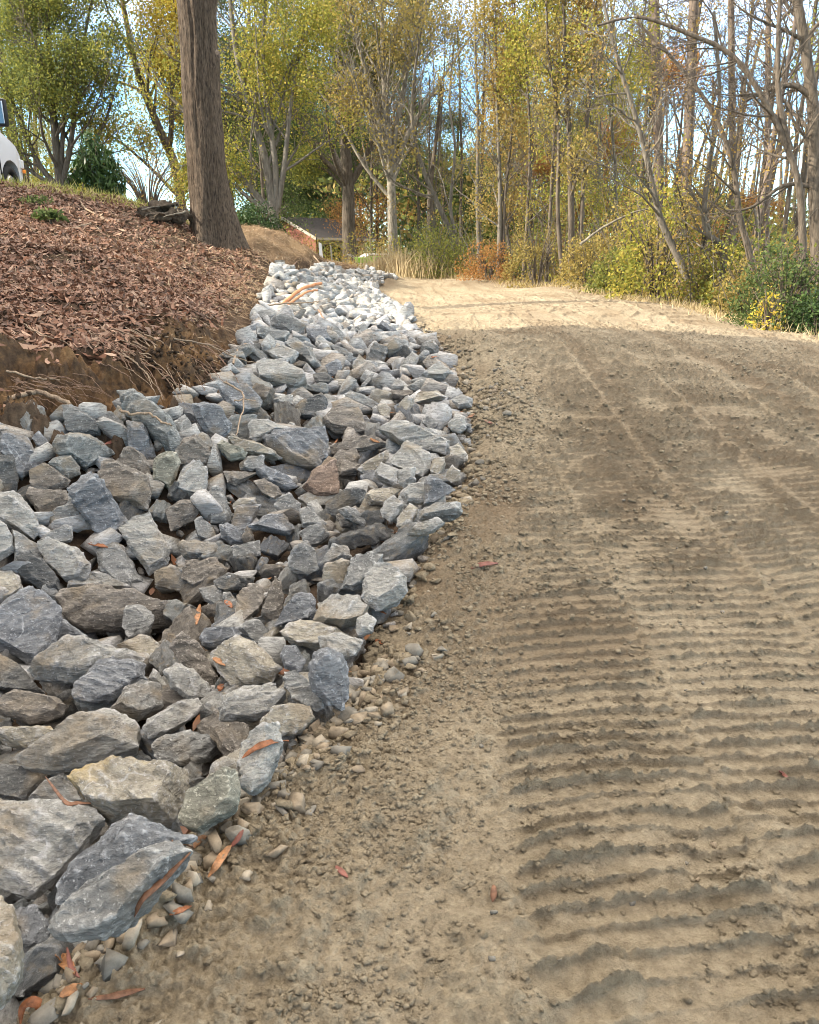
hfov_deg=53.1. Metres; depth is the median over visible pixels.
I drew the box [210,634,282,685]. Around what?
rock
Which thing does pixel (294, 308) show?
rock
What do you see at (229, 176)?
woodland tree
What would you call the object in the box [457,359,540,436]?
pale gravel
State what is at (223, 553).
rock
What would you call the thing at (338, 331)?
rock
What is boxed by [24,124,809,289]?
distant woods
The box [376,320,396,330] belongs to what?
rock
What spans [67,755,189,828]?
rock
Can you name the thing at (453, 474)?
rock
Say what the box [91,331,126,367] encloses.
hanging root
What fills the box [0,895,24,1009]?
rock
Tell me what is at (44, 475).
rock
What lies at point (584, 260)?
thicket
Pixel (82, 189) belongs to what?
seedling
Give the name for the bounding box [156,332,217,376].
hanging root
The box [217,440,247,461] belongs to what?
rock
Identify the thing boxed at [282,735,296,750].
rock
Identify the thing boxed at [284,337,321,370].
rock
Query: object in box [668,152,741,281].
woodland tree
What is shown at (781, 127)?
arching tree
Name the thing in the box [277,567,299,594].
rock
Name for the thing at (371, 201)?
woodland tree
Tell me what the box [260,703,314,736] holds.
rock
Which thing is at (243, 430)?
rock
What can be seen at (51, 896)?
rock
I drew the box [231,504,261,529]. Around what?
rock
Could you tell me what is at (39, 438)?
rock
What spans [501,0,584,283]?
sapling
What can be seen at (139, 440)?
rock
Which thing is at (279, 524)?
rock
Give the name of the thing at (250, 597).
rock
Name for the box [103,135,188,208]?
thorny bush
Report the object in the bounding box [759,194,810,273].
woodland tree
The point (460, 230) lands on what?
brushwood
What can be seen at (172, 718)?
rock
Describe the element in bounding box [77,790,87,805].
rock
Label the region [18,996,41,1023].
fallen leaf
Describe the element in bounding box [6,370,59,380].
exposed root
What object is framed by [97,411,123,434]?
rock
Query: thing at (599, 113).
woodland tree
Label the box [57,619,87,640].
rock
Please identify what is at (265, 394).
rock
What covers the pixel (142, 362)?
hanging root
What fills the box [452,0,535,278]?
sapling
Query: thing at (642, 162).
woodland tree
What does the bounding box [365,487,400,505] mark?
rock
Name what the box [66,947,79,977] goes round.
fallen leaf
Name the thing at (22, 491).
rock
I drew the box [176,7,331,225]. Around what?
woodland tree
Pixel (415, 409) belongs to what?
rock
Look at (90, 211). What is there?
fallen stick
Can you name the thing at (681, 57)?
woodland tree
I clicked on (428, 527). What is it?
rock
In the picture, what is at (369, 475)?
rock
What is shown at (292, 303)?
fallen stick
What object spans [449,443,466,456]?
rock
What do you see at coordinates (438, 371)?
rock
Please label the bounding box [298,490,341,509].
rock
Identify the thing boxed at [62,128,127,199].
drooping shrub
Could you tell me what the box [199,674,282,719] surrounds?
rock
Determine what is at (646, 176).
woodland tree
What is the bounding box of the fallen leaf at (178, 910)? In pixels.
[169,905,191,914]
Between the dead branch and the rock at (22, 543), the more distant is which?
the dead branch
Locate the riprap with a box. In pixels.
[0,260,472,1023]
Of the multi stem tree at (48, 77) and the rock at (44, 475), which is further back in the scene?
the multi stem tree at (48, 77)
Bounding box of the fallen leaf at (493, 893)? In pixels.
[490,885,496,901]
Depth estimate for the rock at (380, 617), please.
3.40 m
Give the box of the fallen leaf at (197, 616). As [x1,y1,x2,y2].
[194,604,200,624]
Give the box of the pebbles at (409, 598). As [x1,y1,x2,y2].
[23,322,514,1023]
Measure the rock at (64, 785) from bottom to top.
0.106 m
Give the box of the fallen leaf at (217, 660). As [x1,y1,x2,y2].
[212,657,224,665]
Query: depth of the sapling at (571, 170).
21.56 m
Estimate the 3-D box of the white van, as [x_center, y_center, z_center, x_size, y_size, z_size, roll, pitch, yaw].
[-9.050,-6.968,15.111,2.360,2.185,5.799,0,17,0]
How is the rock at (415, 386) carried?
on the riprap
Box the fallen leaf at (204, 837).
[193,835,206,847]
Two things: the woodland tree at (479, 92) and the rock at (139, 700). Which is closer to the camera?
the rock at (139, 700)
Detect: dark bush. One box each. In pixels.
[719,229,818,333]
[769,280,818,334]
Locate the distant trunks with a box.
[0,2,809,290]
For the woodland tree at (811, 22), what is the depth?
20.03 m
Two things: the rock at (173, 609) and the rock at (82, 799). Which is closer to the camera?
the rock at (82, 799)
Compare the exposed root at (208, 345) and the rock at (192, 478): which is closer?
the rock at (192, 478)
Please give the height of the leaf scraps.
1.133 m
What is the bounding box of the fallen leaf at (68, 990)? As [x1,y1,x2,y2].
[59,983,81,997]
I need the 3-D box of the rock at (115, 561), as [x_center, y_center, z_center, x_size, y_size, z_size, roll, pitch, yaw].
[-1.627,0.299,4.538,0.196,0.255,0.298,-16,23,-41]
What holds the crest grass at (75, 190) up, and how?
on the bank
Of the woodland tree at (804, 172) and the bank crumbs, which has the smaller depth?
the bank crumbs
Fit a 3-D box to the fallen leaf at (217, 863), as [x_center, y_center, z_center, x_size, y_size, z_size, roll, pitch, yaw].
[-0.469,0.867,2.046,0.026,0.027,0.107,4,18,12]
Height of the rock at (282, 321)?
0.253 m
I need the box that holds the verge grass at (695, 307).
[435,273,818,338]
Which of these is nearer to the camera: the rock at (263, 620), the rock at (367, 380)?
the rock at (263, 620)
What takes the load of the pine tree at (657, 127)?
on the forest ground
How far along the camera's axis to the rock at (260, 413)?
5.98 m
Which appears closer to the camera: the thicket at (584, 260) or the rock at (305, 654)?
the rock at (305, 654)
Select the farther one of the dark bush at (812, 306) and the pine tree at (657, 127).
the pine tree at (657, 127)
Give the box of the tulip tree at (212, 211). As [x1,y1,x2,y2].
[176,0,248,250]
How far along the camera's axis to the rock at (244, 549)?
4.54 m
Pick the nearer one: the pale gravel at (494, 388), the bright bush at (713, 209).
the pale gravel at (494, 388)
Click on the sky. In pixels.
(776, 183)
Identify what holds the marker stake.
on the bank
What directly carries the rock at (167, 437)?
on the riprap
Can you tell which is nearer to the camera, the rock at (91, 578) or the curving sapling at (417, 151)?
the rock at (91, 578)
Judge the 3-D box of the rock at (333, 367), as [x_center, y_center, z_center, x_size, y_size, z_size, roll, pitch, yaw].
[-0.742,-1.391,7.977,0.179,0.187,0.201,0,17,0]
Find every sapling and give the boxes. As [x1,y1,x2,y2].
[345,0,504,271]
[421,0,500,275]
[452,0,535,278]
[464,0,569,268]
[466,19,548,275]
[480,0,593,283]
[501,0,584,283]
[503,0,598,284]
[515,0,620,284]
[531,0,624,279]
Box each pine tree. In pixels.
[620,0,688,289]
[662,0,739,299]
[698,0,771,252]
[735,0,804,261]
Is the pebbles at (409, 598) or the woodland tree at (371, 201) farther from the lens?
the woodland tree at (371, 201)
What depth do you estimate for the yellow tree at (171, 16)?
29.62 m
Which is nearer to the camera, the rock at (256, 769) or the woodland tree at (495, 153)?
the rock at (256, 769)
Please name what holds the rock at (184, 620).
on the ditch ground at (13, 414)
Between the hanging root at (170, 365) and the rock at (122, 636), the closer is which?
the rock at (122, 636)
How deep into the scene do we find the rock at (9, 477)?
4.86 m
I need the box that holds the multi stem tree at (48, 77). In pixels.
[0,0,168,185]
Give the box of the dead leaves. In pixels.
[0,178,268,407]
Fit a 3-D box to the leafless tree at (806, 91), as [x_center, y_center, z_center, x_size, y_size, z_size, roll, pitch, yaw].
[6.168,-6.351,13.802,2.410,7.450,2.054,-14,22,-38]
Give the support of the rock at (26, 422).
on the ditch ground at (13, 414)
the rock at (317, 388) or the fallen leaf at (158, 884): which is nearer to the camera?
the fallen leaf at (158, 884)
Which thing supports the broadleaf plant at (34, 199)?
on the bank
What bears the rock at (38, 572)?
on the riprap
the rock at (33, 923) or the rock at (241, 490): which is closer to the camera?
the rock at (33, 923)
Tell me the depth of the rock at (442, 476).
5.06 m
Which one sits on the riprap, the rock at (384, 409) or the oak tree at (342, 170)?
the rock at (384, 409)
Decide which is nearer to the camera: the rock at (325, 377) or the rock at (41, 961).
the rock at (41, 961)
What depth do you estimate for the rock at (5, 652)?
3.74 m
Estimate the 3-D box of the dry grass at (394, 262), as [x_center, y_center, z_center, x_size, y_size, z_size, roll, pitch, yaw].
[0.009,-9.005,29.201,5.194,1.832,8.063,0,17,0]
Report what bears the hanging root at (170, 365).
hanging from the bank
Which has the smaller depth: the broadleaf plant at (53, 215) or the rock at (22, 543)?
the rock at (22, 543)
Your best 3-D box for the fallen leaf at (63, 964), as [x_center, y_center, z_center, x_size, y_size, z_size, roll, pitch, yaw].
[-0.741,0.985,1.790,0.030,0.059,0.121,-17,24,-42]
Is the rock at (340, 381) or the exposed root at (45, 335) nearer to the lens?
the exposed root at (45, 335)
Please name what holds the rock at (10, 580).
on the riprap
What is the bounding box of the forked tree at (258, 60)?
[87,0,377,229]
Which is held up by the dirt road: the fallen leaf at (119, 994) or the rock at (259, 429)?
the fallen leaf at (119, 994)
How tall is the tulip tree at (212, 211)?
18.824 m
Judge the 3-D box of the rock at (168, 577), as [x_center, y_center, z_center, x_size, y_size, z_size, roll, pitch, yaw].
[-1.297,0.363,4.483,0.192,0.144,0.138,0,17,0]
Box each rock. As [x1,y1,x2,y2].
[0,427,42,477]
[0,454,18,491]
[0,479,3,491]
[0,490,40,540]
[0,520,13,560]
[0,553,13,567]
[0,570,22,597]
[0,586,62,665]
[0,653,44,693]
[0,689,68,725]
[0,715,11,754]
[0,725,52,749]
[0,748,23,765]
[0,764,52,800]
[0,798,104,899]
[0,889,30,903]
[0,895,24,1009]
[1,649,22,663]
[11,529,40,557]
[13,898,42,913]
[14,550,59,591]
[14,936,73,1000]
[15,904,50,952]
[16,689,78,728]
[16,708,140,775]
[17,484,47,505]
[20,402,45,430]
[26,486,67,511]
[27,634,144,685]
[28,773,80,800]
[29,463,70,489]
[32,431,55,457]
[37,536,90,582]
[38,524,72,543]
[39,682,71,696]
[47,840,192,942]
[47,885,60,910]
[48,455,80,478]
[49,504,79,522]
[49,822,109,891]
[52,432,114,470]
[55,583,171,635]
[55,813,197,904]
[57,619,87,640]
[62,404,101,435]
[67,471,127,532]
[67,569,102,587]
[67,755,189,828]
[71,656,148,703]
[71,688,114,711]
[77,628,98,639]
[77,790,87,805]
[91,571,130,588]
[95,542,144,585]
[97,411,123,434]
[97,459,151,511]
[106,632,125,639]
[110,679,163,721]
[113,405,131,426]
[116,446,150,473]
[117,388,181,451]
[117,634,158,654]
[118,500,145,544]
[119,511,171,575]
[122,604,154,638]
[124,624,153,640]
[126,420,155,459]
[134,751,150,760]
[135,198,192,224]
[139,725,185,759]
[142,698,201,739]
[148,499,170,523]
[149,639,178,675]
[149,668,165,685]
[151,729,219,767]
[152,451,180,489]
[154,564,186,591]
[158,606,211,645]
[159,684,198,722]
[163,599,208,621]
[163,662,213,699]
[166,499,199,530]
[167,481,189,503]
[169,631,217,685]
[169,811,191,833]
[174,414,191,431]
[175,434,217,465]
[177,460,207,496]
[177,766,240,834]
[178,402,196,423]
[178,539,217,559]
[179,564,226,606]
[181,557,226,586]
[183,762,210,778]
[189,777,205,787]
[192,401,231,437]
[194,516,215,539]
[196,709,259,758]
[198,432,212,448]
[198,541,232,565]
[199,585,222,603]
[199,626,251,649]
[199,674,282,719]
[201,600,222,616]
[205,648,218,674]
[206,721,248,755]
[206,748,240,777]
[208,485,232,524]
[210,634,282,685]
[211,610,234,626]
[213,572,254,593]
[214,601,236,620]
[215,675,226,688]
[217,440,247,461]
[217,682,285,723]
[218,344,255,364]
[219,381,262,414]
[219,523,244,544]
[222,592,235,602]
[223,471,255,485]
[224,351,246,364]
[226,479,261,497]
[227,414,260,442]
[228,436,282,461]
[229,553,257,571]
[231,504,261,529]
[231,540,260,556]
[232,497,256,509]
[235,583,264,619]
[236,721,282,795]
[239,455,264,471]
[239,619,268,642]
[240,371,272,387]
[242,494,276,518]
[242,526,260,559]
[245,408,270,419]
[247,346,267,361]
[248,419,289,441]
[248,513,294,536]
[251,603,287,624]
[252,342,261,349]
[252,383,274,410]
[254,478,281,498]
[255,556,268,576]
[256,325,289,341]
[256,358,307,389]
[256,463,310,483]
[256,465,297,491]
[257,309,275,323]
[258,564,285,582]
[260,535,288,561]
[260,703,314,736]
[261,576,284,619]
[262,426,328,470]
[263,625,282,636]
[265,345,299,363]
[265,618,284,638]
[269,313,305,332]
[273,394,293,405]
[273,401,300,425]
[274,492,300,516]
[274,592,316,626]
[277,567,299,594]
[279,619,343,650]
[279,672,308,703]
[280,645,305,671]
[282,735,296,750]
[283,670,323,711]
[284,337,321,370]
[284,579,309,602]
[286,524,301,549]
[287,694,334,727]
[288,540,319,574]
[289,305,300,312]
[291,642,313,658]
[295,392,327,419]
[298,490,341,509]
[298,545,328,583]
[299,506,326,527]
[299,522,329,546]
[301,650,311,671]
[302,456,339,495]
[305,382,328,394]
[305,415,328,445]
[306,327,331,344]
[308,647,349,710]
[313,372,333,383]
[313,593,368,629]
[317,340,333,349]
[317,578,362,601]
[317,632,363,659]
[319,508,335,522]
[320,543,351,564]
[322,558,349,582]
[323,406,365,437]
[324,359,341,377]
[324,394,335,400]
[326,487,365,516]
[328,523,393,550]
[329,435,385,455]
[330,326,345,337]
[331,345,352,355]
[333,449,359,464]
[335,498,381,533]
[336,379,344,386]
[336,465,355,489]
[336,506,363,528]
[337,298,356,306]
[337,460,360,478]
[338,506,365,525]
[340,626,373,634]
[341,479,350,488]
[341,551,383,591]
[344,390,378,408]
[345,629,365,662]
[351,510,387,529]
[352,354,366,368]
[355,322,367,332]
[355,613,376,636]
[356,449,378,463]
[357,450,388,474]
[359,300,373,307]
[360,470,383,487]
[360,562,407,611]
[361,373,374,386]
[365,318,377,326]
[365,422,380,435]
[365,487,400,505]
[366,332,383,341]
[366,342,387,361]
[368,608,390,624]
[370,388,393,402]
[372,519,428,561]
[374,462,397,486]
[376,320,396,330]
[377,403,390,418]
[378,420,449,456]
[380,495,403,521]
[386,337,408,357]
[389,389,412,401]
[390,378,406,389]
[391,440,430,477]
[392,345,410,357]
[394,403,420,421]
[396,395,413,413]
[396,503,417,527]
[397,467,415,487]
[399,351,418,368]
[400,482,423,504]
[404,355,426,367]
[406,517,444,536]
[407,379,424,391]
[410,377,435,382]
[414,390,445,403]
[415,454,464,481]
[418,469,466,486]
[418,501,462,521]
[419,361,452,380]
[420,340,439,354]
[421,414,437,428]
[423,475,454,504]
[430,457,445,473]
[438,433,464,453]
[446,465,460,482]
[448,415,466,434]
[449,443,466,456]
[451,394,472,408]
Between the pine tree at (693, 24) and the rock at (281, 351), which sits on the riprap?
the rock at (281, 351)
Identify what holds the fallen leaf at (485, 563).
on the dirt road
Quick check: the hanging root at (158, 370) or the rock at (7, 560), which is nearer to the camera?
the rock at (7, 560)
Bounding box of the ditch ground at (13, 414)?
[0,279,463,781]
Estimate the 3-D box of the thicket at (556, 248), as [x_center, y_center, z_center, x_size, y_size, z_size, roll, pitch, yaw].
[4.824,-7.904,25.640,2.761,2.488,2.652,12,21,33]
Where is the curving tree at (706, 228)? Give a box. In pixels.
[647,3,781,301]
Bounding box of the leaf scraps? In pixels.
[149,375,474,833]
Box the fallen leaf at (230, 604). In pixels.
[224,600,232,607]
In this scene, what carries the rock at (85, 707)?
on the riprap
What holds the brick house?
on the forest ground
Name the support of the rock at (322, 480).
on the ditch ground at (13, 414)
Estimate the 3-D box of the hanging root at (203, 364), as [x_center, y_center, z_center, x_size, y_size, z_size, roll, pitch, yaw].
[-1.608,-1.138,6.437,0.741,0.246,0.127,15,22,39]
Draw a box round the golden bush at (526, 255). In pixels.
[496,206,567,287]
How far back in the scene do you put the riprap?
6.53 m
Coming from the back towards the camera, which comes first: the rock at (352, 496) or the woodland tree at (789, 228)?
the woodland tree at (789, 228)
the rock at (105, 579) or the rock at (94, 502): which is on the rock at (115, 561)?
the rock at (105, 579)
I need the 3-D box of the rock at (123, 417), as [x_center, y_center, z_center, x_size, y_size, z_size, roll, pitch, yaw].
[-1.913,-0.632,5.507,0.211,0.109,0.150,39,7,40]
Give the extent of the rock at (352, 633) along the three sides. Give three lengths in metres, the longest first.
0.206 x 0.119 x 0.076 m
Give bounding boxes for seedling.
[78,183,86,192]
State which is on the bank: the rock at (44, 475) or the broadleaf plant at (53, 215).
the broadleaf plant at (53, 215)
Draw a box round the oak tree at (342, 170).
[239,0,461,263]
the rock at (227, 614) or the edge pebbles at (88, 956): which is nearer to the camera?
the edge pebbles at (88, 956)
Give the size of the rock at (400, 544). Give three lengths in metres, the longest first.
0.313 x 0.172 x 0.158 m
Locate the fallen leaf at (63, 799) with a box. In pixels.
[45,777,90,805]
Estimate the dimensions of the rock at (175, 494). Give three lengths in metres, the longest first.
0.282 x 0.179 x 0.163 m
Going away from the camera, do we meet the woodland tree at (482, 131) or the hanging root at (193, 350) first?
the hanging root at (193, 350)
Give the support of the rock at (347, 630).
on the ditch ground at (13, 414)
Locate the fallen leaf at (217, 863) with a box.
[207,845,231,876]
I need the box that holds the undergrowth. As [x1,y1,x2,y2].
[267,133,818,325]
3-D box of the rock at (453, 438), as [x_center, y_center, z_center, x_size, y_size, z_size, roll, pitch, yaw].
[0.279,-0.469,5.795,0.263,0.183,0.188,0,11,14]
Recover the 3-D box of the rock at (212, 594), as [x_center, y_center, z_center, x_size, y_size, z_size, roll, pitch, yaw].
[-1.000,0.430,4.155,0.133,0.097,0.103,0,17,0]
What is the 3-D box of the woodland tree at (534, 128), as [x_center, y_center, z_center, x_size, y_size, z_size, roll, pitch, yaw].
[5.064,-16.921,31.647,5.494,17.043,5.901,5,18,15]
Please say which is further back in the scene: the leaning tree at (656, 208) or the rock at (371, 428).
the leaning tree at (656, 208)
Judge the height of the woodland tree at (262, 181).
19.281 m
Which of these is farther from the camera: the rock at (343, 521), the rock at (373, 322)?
the rock at (373, 322)
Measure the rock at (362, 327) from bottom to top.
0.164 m
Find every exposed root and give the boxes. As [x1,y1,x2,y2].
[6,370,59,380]
[7,389,72,404]
[21,323,79,349]
[119,409,171,425]
[164,336,255,362]
[224,381,243,434]
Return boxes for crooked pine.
[724,0,818,261]
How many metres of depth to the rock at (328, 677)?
2.70 m
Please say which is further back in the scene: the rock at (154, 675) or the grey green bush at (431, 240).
the grey green bush at (431, 240)
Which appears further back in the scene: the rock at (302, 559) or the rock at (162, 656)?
the rock at (302, 559)
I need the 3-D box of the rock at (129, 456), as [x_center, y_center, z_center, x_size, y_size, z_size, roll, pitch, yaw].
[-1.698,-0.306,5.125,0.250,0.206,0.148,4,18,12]
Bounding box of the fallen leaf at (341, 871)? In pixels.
[335,865,347,877]
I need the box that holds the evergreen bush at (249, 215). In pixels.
[237,200,288,233]
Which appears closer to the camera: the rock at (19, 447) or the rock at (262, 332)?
the rock at (19, 447)
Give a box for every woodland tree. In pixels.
[1,99,71,183]
[3,96,116,184]
[128,0,319,212]
[147,116,258,220]
[174,0,335,234]
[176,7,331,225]
[217,0,299,216]
[240,49,338,216]
[244,100,375,213]
[286,54,375,217]
[299,43,427,251]
[304,73,446,248]
[317,68,427,253]
[326,14,438,253]
[354,3,480,254]
[367,81,511,253]
[391,0,480,242]
[437,0,544,236]
[446,1,573,216]
[456,2,561,248]
[463,29,536,238]
[468,0,603,272]
[480,9,618,229]
[486,0,652,243]
[489,139,628,266]
[519,0,672,248]
[534,0,699,257]
[541,0,705,257]
[560,105,672,252]
[562,23,725,266]
[612,0,726,245]
[623,149,717,227]
[625,0,749,297]
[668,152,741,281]
[691,183,795,276]
[698,0,781,248]
[723,0,815,282]
[735,1,818,287]
[755,0,818,152]
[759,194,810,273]
[761,176,808,265]
[772,0,818,282]
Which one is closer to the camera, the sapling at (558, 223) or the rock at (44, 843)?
the rock at (44, 843)
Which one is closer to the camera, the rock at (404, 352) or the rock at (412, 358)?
the rock at (412, 358)
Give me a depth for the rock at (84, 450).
5.02 m
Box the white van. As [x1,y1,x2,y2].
[0,98,25,183]
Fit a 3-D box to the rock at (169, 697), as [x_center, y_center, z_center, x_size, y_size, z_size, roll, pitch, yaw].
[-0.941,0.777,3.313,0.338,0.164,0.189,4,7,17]
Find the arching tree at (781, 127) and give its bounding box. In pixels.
[561,0,818,313]
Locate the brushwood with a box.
[376,172,818,325]
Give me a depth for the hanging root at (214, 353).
6.97 m
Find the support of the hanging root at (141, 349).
hanging from the bank
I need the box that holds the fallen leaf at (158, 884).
[134,852,190,916]
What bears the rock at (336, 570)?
on the riprap
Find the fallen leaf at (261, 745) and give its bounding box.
[242,739,288,757]
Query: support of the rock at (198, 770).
on the ditch ground at (13, 414)
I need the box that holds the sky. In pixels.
[0,0,818,252]
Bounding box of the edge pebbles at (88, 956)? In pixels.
[9,641,446,1023]
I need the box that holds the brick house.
[268,217,382,262]
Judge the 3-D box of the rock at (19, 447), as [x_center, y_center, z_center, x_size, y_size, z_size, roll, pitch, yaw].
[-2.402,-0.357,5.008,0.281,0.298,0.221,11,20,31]
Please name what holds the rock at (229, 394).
on the riprap
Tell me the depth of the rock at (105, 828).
2.46 m
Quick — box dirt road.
[52,276,818,1023]
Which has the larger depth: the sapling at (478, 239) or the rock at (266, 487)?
the sapling at (478, 239)
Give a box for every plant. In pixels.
[16,194,53,205]
[30,206,69,223]
[348,254,382,267]
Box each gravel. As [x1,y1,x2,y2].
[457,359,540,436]
[479,340,818,974]
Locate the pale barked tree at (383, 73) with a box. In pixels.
[234,0,490,254]
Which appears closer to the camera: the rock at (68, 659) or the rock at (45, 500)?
the rock at (68, 659)
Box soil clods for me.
[49,326,818,1023]
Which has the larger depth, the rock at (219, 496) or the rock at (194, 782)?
the rock at (219, 496)
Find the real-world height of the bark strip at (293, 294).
0.338 m
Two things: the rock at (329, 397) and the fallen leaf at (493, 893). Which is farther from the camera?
the rock at (329, 397)
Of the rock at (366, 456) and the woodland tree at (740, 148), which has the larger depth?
the woodland tree at (740, 148)
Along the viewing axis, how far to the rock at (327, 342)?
8.83 m
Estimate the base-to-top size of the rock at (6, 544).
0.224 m
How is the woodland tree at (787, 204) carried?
on the forest ground
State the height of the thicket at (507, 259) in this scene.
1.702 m
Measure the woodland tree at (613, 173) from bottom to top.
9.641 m
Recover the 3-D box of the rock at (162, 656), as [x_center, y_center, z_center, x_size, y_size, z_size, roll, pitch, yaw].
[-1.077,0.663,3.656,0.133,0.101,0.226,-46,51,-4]
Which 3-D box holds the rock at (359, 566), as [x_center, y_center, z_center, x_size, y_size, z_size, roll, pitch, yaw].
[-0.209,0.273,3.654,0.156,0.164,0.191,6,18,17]
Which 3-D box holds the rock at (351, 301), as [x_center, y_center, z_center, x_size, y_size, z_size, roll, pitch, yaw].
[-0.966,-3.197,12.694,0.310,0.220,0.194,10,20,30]
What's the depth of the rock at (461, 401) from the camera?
6.45 m
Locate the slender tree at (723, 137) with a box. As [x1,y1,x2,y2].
[600,0,766,314]
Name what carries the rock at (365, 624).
on the rock at (352, 633)
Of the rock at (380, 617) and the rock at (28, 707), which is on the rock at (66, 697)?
the rock at (28, 707)
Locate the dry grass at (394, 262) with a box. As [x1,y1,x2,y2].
[338,238,464,279]
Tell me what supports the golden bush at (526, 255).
on the forest ground
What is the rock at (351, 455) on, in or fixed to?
on the rock at (351, 479)
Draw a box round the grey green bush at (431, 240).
[398,217,473,278]
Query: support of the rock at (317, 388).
on the ditch ground at (13, 414)
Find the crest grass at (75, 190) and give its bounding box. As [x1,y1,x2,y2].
[0,174,187,223]
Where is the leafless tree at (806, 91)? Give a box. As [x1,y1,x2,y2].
[706,0,818,316]
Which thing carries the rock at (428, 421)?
on the riprap
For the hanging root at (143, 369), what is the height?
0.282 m
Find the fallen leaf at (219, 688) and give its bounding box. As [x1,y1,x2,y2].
[217,683,223,690]
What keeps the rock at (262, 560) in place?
on the rock at (249, 561)
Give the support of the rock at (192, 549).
on the ditch ground at (13, 414)
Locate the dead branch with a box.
[579,208,647,244]
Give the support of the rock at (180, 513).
on the riprap
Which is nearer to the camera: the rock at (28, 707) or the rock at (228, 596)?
the rock at (28, 707)
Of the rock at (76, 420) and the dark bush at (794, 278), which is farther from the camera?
the dark bush at (794, 278)
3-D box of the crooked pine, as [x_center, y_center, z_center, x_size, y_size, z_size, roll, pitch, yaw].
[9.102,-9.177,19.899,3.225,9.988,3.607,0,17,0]
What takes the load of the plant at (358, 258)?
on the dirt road
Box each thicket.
[436,233,495,273]
[485,239,544,280]
[526,219,600,283]
[552,233,616,288]
[579,246,647,297]
[580,182,683,300]
[680,229,770,312]
[711,254,784,321]
[762,216,810,302]
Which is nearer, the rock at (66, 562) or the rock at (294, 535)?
the rock at (66, 562)
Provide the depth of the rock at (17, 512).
4.49 m
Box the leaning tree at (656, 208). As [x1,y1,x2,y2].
[552,0,702,308]
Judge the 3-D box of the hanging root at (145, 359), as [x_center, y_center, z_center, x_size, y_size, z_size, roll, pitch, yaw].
[-1.966,-1.102,6.197,0.847,0.290,0.095,16,24,42]
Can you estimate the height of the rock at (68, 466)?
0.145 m
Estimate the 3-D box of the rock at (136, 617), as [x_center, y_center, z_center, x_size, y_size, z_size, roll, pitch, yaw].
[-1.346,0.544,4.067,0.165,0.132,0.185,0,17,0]
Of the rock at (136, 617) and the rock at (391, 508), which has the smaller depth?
the rock at (136, 617)
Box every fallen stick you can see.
[79,198,110,223]
[268,301,318,305]
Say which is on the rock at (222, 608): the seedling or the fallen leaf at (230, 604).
the fallen leaf at (230, 604)
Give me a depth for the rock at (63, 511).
4.64 m
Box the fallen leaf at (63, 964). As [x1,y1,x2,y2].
[54,953,75,974]
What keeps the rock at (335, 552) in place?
on the riprap
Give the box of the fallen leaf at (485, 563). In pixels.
[471,561,497,568]
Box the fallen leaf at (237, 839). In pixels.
[231,830,243,847]
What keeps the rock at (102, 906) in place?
on the edge pebbles at (88, 956)
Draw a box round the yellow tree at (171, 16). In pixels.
[73,0,227,220]
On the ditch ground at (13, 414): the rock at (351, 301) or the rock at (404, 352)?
the rock at (404, 352)
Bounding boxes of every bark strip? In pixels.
[279,289,317,310]
[282,282,322,302]
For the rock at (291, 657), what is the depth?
3.11 m
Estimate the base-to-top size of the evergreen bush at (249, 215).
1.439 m
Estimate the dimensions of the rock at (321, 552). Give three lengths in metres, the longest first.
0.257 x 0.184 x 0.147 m
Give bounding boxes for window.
[331,246,340,261]
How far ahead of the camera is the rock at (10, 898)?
2.40 m
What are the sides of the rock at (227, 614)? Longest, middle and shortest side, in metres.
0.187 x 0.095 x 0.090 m
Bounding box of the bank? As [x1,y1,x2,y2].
[0,184,361,427]
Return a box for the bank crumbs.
[0,303,219,415]
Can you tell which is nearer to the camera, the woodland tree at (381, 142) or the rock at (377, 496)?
the rock at (377, 496)
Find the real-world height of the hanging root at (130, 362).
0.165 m
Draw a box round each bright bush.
[604,161,707,303]
[641,157,744,308]
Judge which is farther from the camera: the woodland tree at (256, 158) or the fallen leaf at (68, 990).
the woodland tree at (256, 158)
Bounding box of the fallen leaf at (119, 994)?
[88,988,144,999]
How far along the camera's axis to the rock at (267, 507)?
5.07 m
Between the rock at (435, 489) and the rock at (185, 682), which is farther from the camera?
the rock at (435, 489)
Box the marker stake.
[319,242,322,256]
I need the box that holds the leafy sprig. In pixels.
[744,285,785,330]
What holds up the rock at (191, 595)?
on the ditch ground at (13, 414)
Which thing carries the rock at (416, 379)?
on the riprap
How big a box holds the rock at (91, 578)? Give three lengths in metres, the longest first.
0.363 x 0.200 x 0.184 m
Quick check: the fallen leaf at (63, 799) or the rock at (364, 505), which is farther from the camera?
the rock at (364, 505)
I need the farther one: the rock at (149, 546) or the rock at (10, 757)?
the rock at (149, 546)
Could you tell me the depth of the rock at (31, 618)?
3.79 m
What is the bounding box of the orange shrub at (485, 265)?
[453,239,519,280]
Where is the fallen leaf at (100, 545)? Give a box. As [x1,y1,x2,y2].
[88,542,107,547]
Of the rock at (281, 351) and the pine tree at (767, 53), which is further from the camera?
the pine tree at (767, 53)
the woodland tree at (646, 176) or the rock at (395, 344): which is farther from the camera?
the woodland tree at (646, 176)
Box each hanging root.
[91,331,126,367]
[91,339,134,372]
[100,363,133,383]
[110,328,142,347]
[114,340,163,397]
[114,350,162,399]
[115,343,174,391]
[115,356,151,376]
[120,339,180,382]
[121,349,181,402]
[122,353,154,391]
[125,327,176,386]
[132,341,187,390]
[141,362,179,386]
[143,355,184,402]
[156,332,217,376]
[180,352,223,382]
[197,343,238,382]

